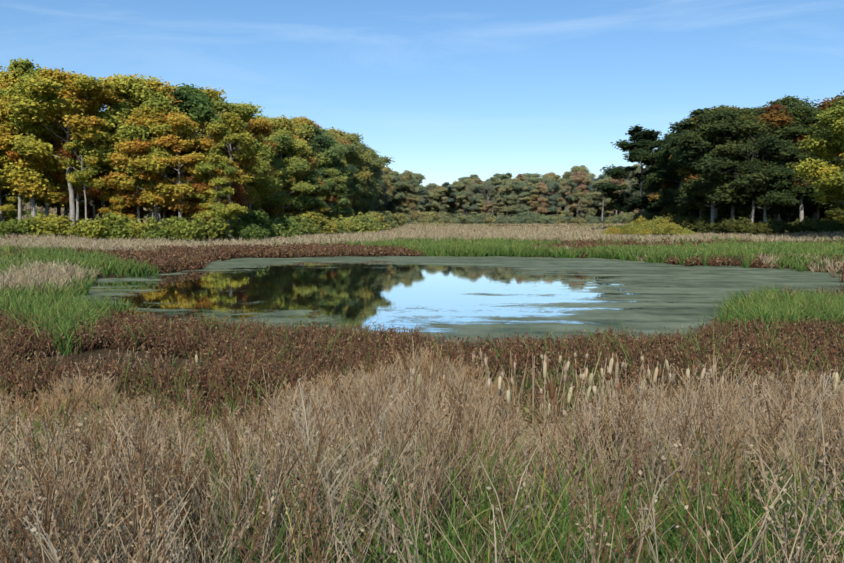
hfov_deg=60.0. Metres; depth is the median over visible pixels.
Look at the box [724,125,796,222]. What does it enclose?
tree
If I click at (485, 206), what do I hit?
young tree
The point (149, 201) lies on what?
tree
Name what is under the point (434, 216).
shrub
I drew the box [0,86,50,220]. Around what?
tree
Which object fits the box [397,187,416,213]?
tree
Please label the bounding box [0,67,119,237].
tree
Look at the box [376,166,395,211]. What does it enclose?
tree
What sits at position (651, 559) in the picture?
bank grass
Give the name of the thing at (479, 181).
tree
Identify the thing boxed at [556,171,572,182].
tree
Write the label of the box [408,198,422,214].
young tree
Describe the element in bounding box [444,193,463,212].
tree
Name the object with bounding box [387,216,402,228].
shrub
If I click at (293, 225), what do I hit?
shrub
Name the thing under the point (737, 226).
shrub
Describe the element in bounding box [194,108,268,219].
tree
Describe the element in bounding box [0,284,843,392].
marsh
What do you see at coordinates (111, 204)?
tree
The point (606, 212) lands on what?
young tree
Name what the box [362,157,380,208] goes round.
tree
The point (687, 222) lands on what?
shrub
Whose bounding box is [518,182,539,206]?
tree
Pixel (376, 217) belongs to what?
shrub
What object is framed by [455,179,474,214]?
tree
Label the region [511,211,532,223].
shrub
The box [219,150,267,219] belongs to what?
young tree
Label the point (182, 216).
young tree
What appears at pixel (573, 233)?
meadow
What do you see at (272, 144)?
tree
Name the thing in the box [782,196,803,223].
young tree
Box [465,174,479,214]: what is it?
tree
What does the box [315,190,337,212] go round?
young tree
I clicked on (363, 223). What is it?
shrub
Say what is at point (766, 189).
tree
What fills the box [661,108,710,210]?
tree
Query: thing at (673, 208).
tree
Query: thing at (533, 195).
young tree
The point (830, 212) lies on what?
young tree
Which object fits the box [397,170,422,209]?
tree
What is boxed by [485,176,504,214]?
tree
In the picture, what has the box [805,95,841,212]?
tree
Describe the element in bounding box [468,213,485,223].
shrub
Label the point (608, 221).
shrub
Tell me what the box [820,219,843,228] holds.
shrub
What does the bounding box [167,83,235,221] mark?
tree
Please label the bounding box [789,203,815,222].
young tree
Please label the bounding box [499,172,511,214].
tree
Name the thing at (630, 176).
tree
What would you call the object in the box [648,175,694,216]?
tree
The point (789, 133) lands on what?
tree
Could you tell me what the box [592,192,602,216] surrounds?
young tree
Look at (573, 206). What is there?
young tree
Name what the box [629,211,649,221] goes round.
shrub
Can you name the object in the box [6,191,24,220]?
tree
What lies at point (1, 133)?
tree
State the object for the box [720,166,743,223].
tree
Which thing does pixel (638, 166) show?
tree
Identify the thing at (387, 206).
tree
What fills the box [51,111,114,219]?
tree
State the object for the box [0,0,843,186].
sky
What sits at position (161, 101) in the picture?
tree
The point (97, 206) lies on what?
young tree
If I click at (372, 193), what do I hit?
tree
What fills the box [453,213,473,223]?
shrub
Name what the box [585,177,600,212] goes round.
tree
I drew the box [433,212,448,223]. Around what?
shrub
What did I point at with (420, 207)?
young tree
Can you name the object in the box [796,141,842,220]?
tree
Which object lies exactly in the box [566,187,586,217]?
tree
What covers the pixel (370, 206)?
young tree
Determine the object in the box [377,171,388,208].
tree
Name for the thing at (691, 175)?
tree
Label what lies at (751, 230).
shrub
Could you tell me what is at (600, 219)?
shrub
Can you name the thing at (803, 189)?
tree
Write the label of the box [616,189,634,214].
tree
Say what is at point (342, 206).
young tree
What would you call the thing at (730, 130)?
tree
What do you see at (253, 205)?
young tree
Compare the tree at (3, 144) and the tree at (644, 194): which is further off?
the tree at (644, 194)
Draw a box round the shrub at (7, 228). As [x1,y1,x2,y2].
[0,220,23,235]
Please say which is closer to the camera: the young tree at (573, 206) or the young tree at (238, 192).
the young tree at (238, 192)
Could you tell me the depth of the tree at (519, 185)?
258.69 m
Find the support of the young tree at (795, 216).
on the ground at (114, 354)
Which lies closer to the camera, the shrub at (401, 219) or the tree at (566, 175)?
the shrub at (401, 219)
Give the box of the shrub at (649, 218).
[633,214,655,221]
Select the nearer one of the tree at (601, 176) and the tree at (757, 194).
the tree at (757, 194)
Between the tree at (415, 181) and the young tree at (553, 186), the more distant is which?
the tree at (415, 181)
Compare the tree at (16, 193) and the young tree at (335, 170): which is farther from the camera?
the young tree at (335, 170)
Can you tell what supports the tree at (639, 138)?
on the ground at (114, 354)
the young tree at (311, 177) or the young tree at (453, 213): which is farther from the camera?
the young tree at (453, 213)
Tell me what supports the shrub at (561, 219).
on the ground at (114, 354)
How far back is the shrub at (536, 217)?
254.53 m
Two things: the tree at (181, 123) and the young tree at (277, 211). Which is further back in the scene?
the young tree at (277, 211)
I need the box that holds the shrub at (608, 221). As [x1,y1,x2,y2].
[604,215,616,223]
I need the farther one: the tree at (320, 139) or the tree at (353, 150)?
the tree at (353, 150)
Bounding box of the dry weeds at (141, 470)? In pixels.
[0,336,843,562]
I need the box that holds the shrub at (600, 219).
[598,216,610,222]
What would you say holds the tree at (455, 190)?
on the ground at (114, 354)
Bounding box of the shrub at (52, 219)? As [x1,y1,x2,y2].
[22,213,67,235]
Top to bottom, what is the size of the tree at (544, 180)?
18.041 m
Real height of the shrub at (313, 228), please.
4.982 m
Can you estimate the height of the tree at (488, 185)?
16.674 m
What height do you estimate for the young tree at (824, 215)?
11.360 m
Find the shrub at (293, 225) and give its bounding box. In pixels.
[269,216,307,235]
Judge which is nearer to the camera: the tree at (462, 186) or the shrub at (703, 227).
the shrub at (703, 227)
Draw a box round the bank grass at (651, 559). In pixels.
[2,456,843,562]
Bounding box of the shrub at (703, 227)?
[693,218,721,233]
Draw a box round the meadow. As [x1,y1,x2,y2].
[0,195,843,244]
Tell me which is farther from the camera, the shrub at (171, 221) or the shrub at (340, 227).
the shrub at (340, 227)
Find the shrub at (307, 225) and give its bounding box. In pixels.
[274,213,316,234]
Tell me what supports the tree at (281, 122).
on the ground at (114, 354)
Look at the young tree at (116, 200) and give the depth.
103.97 m
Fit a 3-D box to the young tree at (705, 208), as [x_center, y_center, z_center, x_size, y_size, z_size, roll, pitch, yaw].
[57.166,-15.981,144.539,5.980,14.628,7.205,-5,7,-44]
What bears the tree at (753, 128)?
on the ground at (114, 354)
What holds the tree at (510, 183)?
on the ground at (114, 354)
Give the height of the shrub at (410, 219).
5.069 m
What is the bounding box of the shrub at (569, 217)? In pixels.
[560,215,572,223]
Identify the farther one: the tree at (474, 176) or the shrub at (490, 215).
the tree at (474, 176)
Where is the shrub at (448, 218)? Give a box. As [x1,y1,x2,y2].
[440,212,453,223]
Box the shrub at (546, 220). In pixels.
[539,215,555,223]
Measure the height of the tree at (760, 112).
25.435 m
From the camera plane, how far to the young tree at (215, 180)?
103.23 m
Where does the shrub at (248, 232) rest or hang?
on the ground at (114, 354)
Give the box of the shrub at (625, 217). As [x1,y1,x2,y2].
[604,212,635,223]
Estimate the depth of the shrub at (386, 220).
180.89 m
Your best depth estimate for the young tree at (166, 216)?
114.32 m
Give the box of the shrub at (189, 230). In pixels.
[167,218,210,241]
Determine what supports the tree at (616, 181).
on the ground at (114, 354)
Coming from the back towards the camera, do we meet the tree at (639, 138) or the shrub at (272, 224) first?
the tree at (639, 138)
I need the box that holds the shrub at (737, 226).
[717,215,754,234]
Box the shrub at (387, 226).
[369,211,390,229]
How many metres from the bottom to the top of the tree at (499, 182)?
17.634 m
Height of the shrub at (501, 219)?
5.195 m
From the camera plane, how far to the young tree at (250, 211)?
117.69 m
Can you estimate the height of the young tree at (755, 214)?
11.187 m
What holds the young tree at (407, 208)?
on the ground at (114, 354)
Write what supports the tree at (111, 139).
on the ground at (114, 354)
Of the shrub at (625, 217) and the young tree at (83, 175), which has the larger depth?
the shrub at (625, 217)
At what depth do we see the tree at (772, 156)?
135.56 m
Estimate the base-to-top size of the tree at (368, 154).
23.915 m
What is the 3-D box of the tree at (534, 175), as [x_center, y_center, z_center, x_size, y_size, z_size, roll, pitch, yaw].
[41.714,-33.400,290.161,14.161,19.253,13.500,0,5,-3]
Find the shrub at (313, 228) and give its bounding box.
[294,215,319,235]
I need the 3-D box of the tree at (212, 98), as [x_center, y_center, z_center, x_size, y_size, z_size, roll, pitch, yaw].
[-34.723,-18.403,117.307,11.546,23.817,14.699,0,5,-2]
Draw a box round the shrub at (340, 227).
[333,221,347,234]
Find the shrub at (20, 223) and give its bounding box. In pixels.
[4,216,30,234]
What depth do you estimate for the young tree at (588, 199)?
257.37 m
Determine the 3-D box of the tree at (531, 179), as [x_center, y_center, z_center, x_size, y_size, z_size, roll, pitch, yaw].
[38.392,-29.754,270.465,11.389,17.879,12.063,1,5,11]
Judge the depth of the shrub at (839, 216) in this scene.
135.79 m
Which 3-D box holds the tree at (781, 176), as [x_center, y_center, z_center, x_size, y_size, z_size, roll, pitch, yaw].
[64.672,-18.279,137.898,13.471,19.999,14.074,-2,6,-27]
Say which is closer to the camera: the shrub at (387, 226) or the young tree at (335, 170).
the young tree at (335, 170)
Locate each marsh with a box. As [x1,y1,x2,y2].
[0,233,843,302]
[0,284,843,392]
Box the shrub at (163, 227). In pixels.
[160,221,192,240]
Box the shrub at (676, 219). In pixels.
[663,213,685,225]
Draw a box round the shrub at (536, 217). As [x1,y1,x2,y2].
[532,213,547,223]
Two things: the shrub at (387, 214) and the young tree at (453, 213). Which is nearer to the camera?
the shrub at (387, 214)
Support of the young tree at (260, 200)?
on the ground at (114, 354)
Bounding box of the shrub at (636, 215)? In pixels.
[631,212,660,221]
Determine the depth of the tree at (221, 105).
114.93 m
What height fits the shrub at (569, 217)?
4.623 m
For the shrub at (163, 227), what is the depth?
100.60 m
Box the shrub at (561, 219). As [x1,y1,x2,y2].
[551,214,570,223]
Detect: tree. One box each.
[0,57,59,217]
[0,66,101,216]
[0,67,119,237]
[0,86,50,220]
[0,126,9,139]
[0,163,29,222]
[1,189,10,221]
[2,102,107,219]
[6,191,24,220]
[35,170,60,217]
[45,90,120,221]
[50,132,108,225]
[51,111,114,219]
[57,206,60,218]
[58,110,134,215]
[61,134,107,221]
[65,106,129,222]
[75,175,107,222]
[80,200,101,222]
[94,98,131,211]
[96,73,192,230]
[97,178,136,220]
[100,102,189,219]
[102,136,160,220]
[109,85,198,226]
[121,206,147,217]
[138,111,215,219]
[138,135,193,225]
[160,208,177,223]
[160,208,185,224]
[166,149,235,221]
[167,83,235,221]
[170,209,190,222]
[183,105,233,157]
[187,155,247,235]
[188,144,251,205]
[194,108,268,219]
[197,111,261,238]
[198,86,247,157]
[207,93,244,185]
[217,101,282,198]
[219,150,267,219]
[230,204,253,222]
[242,118,277,181]
[243,137,280,210]
[246,201,265,212]
[252,114,305,214]
[255,182,282,207]
[257,138,275,208]
[260,128,317,216]
[264,174,298,218]
[284,116,327,200]
[287,135,323,213]
[289,180,330,216]
[299,128,352,213]
[299,171,333,211]
[303,126,333,211]
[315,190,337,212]
[316,161,354,215]
[326,130,372,196]
[327,127,367,212]
[332,136,346,167]
[332,158,359,199]
[338,133,379,192]
[338,142,362,196]
[338,197,351,218]
[343,132,376,202]
[349,166,368,211]
[358,141,394,194]
[359,187,375,213]
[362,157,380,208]
[367,146,386,205]
[375,169,391,201]
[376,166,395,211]
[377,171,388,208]
[382,171,397,210]
[383,170,411,213]
[390,204,396,213]
[392,189,409,214]
[394,195,409,211]
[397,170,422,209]
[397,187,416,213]
[404,179,418,193]
[405,205,415,214]
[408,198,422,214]
[411,176,423,204]
[412,173,425,198]
[415,187,430,205]
[415,205,425,212]
[420,183,447,212]
[427,185,449,210]
[435,182,455,211]
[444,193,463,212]
[445,204,456,218]
[446,181,463,215]
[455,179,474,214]
[457,177,466,181]
[459,192,470,214]
[462,184,486,212]
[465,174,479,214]
[466,179,489,211]
[471,196,487,215]
[476,181,496,203]
[478,181,496,213]
[478,203,491,214]
[484,179,505,215]
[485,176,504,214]
[492,197,506,215]
[495,178,524,216]
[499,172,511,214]
[509,180,535,213]
[515,174,527,212]
[517,173,541,178]
[517,177,537,207]
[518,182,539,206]
[526,183,539,215]
[530,182,552,213]
[533,176,551,209]
[539,180,563,216]
[540,194,553,215]
[543,172,562,182]
[553,190,568,216]
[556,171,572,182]
[556,178,565,204]
[557,180,576,215]
[561,178,577,216]
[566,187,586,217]
[569,172,591,218]
[570,165,595,215]
[577,200,586,217]
[580,192,596,218]
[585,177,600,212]
[590,179,618,220]
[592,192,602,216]
[594,124,661,217]
[595,176,615,216]
[597,173,610,178]
[599,199,615,216]
[610,178,628,213]
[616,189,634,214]
[623,130,679,192]
[625,169,638,188]
[627,164,640,181]
[628,185,639,212]
[633,180,654,211]
[647,131,698,217]
[647,132,681,216]
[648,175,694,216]
[659,174,698,216]
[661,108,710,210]
[668,110,773,233]
[668,128,702,218]
[669,109,745,220]
[671,105,755,225]
[677,105,743,217]
[681,105,796,206]
[682,158,742,220]
[686,162,789,219]
[697,113,780,222]
[697,171,729,210]
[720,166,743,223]
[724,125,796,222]
[727,132,806,222]
[730,210,748,218]
[733,107,781,184]
[735,197,777,223]
[736,159,810,213]
[737,113,806,162]
[754,103,817,216]
[754,206,798,223]
[755,149,801,222]
[757,181,792,218]
[761,128,809,217]
[765,95,818,135]
[771,105,840,221]
[777,113,821,219]
[780,97,843,209]
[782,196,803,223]
[784,206,808,227]
[788,95,843,203]
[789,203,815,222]
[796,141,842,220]
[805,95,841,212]
[816,128,835,219]
[818,202,843,219]
[825,200,843,219]
[832,160,843,210]
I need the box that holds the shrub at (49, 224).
[23,213,87,237]
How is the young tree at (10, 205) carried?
on the ground at (114, 354)
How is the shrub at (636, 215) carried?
on the ground at (114, 354)
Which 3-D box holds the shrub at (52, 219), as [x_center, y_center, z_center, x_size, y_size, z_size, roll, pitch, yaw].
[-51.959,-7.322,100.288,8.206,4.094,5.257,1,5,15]
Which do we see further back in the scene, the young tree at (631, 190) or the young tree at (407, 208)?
the young tree at (407, 208)
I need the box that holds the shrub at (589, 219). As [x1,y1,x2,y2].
[585,215,598,223]
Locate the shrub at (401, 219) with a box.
[383,211,407,225]
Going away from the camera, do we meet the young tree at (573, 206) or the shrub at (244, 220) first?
the shrub at (244, 220)
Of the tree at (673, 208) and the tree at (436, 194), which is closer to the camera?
the tree at (673, 208)
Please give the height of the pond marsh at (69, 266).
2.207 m
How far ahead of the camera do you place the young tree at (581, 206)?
255.20 m
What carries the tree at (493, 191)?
on the ground at (114, 354)
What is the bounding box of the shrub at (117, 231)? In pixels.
[98,211,143,239]
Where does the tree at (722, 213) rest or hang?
on the ground at (114, 354)
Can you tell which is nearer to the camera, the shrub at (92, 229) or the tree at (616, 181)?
the shrub at (92, 229)
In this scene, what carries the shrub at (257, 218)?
on the ground at (114, 354)
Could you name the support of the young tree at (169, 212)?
on the ground at (114, 354)
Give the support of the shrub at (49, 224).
on the ground at (114, 354)
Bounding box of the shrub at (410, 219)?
[406,214,415,223]
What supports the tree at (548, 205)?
on the ground at (114, 354)
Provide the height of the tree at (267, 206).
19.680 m
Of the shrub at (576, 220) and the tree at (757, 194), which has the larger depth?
the shrub at (576, 220)
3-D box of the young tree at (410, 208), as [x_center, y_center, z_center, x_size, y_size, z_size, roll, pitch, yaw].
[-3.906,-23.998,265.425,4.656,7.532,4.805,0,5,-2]
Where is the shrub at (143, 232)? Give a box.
[124,217,170,240]
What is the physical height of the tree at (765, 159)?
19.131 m
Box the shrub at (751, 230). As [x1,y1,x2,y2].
[743,222,781,236]
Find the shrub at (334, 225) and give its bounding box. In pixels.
[321,218,337,232]
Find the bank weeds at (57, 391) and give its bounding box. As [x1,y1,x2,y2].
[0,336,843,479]
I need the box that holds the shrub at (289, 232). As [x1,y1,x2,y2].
[268,220,298,238]
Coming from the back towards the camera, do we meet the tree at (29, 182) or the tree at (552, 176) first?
the tree at (552, 176)
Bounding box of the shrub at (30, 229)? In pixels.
[11,218,40,235]
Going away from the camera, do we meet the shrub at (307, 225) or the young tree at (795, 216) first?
the shrub at (307, 225)
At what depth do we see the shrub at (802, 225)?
134.64 m
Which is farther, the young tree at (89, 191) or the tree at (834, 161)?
the tree at (834, 161)
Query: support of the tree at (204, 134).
on the ground at (114, 354)
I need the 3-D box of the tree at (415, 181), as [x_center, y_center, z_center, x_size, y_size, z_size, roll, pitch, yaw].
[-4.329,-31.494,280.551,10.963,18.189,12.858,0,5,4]
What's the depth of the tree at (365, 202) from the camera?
180.39 m
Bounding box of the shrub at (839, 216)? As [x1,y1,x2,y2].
[824,212,843,227]
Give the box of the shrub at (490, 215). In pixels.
[481,212,493,223]
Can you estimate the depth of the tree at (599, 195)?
255.11 m
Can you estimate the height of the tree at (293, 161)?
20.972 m
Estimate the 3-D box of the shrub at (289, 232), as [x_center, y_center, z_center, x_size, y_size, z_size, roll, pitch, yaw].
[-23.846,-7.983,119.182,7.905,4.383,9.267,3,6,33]
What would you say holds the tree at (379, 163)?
on the ground at (114, 354)
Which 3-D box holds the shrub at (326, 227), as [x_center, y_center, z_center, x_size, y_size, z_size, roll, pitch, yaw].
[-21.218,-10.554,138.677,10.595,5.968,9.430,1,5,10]
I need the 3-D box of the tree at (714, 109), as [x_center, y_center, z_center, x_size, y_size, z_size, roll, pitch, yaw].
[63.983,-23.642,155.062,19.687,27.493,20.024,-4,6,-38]
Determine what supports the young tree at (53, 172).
on the ground at (114, 354)
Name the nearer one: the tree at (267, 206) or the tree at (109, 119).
the tree at (109, 119)
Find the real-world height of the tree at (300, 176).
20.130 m
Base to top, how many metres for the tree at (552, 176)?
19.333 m
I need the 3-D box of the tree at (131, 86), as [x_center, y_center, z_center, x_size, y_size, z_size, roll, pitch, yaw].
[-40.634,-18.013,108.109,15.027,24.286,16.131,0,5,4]
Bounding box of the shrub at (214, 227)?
[184,212,243,240]
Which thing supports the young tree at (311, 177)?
on the ground at (114, 354)
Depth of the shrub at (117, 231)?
96.19 m
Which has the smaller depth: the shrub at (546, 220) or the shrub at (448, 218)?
the shrub at (546, 220)
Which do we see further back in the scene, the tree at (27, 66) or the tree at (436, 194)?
the tree at (436, 194)
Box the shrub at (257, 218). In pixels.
[235,209,278,238]
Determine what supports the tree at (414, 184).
on the ground at (114, 354)
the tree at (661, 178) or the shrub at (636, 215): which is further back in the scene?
the shrub at (636, 215)
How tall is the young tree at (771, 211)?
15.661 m
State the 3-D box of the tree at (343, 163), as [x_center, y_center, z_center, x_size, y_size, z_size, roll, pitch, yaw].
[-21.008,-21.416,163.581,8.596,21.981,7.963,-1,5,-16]
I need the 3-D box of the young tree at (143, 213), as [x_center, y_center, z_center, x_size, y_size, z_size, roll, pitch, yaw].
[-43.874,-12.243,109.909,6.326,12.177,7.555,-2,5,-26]
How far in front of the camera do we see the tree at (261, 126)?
127.93 m
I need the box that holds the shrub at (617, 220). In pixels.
[613,215,626,223]
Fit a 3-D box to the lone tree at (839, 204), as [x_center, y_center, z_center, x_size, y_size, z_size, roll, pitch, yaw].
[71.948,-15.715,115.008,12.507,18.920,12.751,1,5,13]
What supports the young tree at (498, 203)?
on the ground at (114, 354)
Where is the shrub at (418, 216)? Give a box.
[407,210,431,223]
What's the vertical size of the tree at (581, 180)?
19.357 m
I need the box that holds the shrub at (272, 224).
[264,220,282,236]
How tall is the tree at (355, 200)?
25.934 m
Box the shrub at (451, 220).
[449,217,459,223]
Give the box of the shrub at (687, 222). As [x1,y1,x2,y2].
[680,213,716,233]
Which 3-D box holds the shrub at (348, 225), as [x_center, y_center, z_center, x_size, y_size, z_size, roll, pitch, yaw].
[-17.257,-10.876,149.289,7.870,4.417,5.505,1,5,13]
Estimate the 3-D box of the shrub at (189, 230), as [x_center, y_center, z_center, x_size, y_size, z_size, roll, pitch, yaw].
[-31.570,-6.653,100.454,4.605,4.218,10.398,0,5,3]
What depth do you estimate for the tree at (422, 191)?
265.15 m
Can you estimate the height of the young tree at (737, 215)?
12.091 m
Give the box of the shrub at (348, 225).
[328,217,355,233]
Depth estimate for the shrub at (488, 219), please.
255.50 m
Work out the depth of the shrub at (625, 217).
248.46 m
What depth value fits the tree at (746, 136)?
139.53 m
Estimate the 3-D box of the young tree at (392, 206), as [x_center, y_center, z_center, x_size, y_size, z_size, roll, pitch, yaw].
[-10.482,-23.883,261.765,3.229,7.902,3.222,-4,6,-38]
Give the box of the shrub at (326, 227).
[299,210,338,235]
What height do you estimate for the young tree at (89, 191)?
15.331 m
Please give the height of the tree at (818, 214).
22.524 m
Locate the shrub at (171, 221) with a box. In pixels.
[150,216,189,240]
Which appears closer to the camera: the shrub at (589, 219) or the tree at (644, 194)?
the tree at (644, 194)
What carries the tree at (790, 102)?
on the ground at (114, 354)
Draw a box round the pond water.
[75,256,843,346]
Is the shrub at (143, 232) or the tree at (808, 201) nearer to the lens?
the shrub at (143, 232)
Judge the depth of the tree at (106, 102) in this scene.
109.75 m
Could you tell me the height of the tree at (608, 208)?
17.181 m
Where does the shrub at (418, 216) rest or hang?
on the ground at (114, 354)
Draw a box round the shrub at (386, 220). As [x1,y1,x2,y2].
[382,216,394,229]
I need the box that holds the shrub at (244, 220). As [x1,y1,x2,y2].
[232,215,265,228]
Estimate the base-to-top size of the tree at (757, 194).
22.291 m
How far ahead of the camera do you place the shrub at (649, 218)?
174.97 m
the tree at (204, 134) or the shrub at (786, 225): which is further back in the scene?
the shrub at (786, 225)
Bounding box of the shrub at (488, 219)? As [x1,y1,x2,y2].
[482,215,499,223]
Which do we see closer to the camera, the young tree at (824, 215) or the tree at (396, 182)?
the young tree at (824, 215)
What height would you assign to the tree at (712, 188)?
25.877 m
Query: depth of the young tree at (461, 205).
268.43 m
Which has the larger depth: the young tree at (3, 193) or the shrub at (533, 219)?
the shrub at (533, 219)
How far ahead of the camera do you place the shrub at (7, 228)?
94.92 m
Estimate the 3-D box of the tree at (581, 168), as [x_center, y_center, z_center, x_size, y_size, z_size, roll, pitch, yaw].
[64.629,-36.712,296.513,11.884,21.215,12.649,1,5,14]
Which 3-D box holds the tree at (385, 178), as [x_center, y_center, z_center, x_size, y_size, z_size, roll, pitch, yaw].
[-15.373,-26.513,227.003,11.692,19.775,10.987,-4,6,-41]
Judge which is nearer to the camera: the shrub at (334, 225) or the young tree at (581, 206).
the shrub at (334, 225)
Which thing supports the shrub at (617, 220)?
on the ground at (114, 354)
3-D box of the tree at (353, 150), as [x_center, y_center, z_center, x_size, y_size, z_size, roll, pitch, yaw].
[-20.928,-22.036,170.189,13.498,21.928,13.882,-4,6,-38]
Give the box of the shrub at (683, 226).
[680,222,694,230]
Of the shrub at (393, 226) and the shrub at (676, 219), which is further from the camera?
the shrub at (393, 226)
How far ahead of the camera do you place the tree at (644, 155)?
163.91 m
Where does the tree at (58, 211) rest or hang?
on the ground at (114, 354)
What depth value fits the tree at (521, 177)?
264.67 m
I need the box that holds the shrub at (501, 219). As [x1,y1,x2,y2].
[492,214,519,223]
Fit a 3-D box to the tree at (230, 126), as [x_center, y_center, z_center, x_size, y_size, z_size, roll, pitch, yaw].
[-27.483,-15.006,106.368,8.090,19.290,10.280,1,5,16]
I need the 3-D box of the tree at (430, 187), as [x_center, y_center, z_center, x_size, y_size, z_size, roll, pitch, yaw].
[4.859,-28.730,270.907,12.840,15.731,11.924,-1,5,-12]
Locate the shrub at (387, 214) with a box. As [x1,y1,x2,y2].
[379,211,395,221]
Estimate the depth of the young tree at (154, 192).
105.36 m
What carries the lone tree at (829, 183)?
on the ground at (114, 354)
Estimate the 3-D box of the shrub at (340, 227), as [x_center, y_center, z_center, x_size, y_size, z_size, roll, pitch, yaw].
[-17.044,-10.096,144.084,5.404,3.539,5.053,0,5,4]
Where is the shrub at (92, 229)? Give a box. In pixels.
[67,216,119,238]
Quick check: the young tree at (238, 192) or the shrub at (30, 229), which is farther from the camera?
the young tree at (238, 192)
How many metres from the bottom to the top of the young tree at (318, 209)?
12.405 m
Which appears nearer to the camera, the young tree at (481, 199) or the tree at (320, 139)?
the tree at (320, 139)
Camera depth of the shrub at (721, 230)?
140.08 m
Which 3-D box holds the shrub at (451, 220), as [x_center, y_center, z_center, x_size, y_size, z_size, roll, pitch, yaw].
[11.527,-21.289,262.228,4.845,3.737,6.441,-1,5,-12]
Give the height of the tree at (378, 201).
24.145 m
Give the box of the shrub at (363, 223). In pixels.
[337,212,384,233]
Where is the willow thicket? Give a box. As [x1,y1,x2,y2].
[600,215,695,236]
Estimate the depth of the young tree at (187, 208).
105.21 m
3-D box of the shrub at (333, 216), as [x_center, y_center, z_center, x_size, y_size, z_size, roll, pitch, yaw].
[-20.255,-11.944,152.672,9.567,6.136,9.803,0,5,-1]
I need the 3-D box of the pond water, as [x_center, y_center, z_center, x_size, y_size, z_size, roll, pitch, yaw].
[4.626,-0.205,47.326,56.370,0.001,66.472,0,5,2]
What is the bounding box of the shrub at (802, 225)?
[785,216,827,233]
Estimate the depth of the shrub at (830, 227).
130.97 m
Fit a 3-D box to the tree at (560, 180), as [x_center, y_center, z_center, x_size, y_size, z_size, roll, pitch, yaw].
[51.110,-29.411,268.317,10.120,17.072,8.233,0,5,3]
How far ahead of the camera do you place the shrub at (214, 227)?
101.89 m
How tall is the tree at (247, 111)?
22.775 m
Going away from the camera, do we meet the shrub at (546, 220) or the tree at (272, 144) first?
the tree at (272, 144)
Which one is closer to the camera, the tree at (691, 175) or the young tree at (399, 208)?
the tree at (691, 175)
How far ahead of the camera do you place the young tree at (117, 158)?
101.80 m
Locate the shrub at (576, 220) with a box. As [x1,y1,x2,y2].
[569,216,585,223]
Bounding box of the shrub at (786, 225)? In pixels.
[752,217,794,234]
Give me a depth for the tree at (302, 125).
149.26 m
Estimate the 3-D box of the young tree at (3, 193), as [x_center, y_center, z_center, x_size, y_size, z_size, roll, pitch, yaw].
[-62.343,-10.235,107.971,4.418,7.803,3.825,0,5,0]
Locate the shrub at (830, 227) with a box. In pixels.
[804,223,840,233]
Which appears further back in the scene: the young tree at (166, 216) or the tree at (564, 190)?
the tree at (564, 190)
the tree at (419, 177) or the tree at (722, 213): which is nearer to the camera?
the tree at (722, 213)
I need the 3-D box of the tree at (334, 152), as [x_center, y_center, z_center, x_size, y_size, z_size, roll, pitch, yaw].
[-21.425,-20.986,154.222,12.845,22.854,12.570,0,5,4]
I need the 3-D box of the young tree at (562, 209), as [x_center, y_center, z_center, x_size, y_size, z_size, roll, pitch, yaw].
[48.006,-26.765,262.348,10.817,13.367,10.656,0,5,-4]
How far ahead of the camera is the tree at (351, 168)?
160.06 m
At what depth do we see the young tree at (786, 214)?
141.54 m
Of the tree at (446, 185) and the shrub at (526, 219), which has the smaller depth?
the shrub at (526, 219)
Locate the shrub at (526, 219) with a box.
[519,215,530,223]
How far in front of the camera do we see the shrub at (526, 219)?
255.91 m
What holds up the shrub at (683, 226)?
on the ground at (114, 354)
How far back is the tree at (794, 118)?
136.77 m
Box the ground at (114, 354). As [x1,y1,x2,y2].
[2,204,840,562]
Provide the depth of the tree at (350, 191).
172.25 m
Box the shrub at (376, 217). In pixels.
[358,212,383,231]
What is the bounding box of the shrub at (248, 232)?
[238,224,270,241]
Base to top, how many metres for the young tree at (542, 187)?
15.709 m
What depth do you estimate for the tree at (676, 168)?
148.06 m
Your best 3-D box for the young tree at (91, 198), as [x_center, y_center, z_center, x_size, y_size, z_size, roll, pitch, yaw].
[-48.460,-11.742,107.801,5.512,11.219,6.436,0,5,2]
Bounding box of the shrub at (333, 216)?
[317,210,341,221]
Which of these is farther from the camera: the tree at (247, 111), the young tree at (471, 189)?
the young tree at (471, 189)
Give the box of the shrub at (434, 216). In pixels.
[422,211,443,223]
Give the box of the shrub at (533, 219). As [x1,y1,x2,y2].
[528,213,541,223]
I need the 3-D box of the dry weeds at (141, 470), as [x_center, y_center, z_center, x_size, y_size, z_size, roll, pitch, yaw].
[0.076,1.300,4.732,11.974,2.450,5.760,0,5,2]
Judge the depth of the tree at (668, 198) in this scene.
156.02 m
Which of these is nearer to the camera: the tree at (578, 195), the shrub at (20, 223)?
the shrub at (20, 223)
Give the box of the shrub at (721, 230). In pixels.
[715,220,745,234]
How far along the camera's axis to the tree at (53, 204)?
109.47 m
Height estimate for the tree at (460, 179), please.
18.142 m
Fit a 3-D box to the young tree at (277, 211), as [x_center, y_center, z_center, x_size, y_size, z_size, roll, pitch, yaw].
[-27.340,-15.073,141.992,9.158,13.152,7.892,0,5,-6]
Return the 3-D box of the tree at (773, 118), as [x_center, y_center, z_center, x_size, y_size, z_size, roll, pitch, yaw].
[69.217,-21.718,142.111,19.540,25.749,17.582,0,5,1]

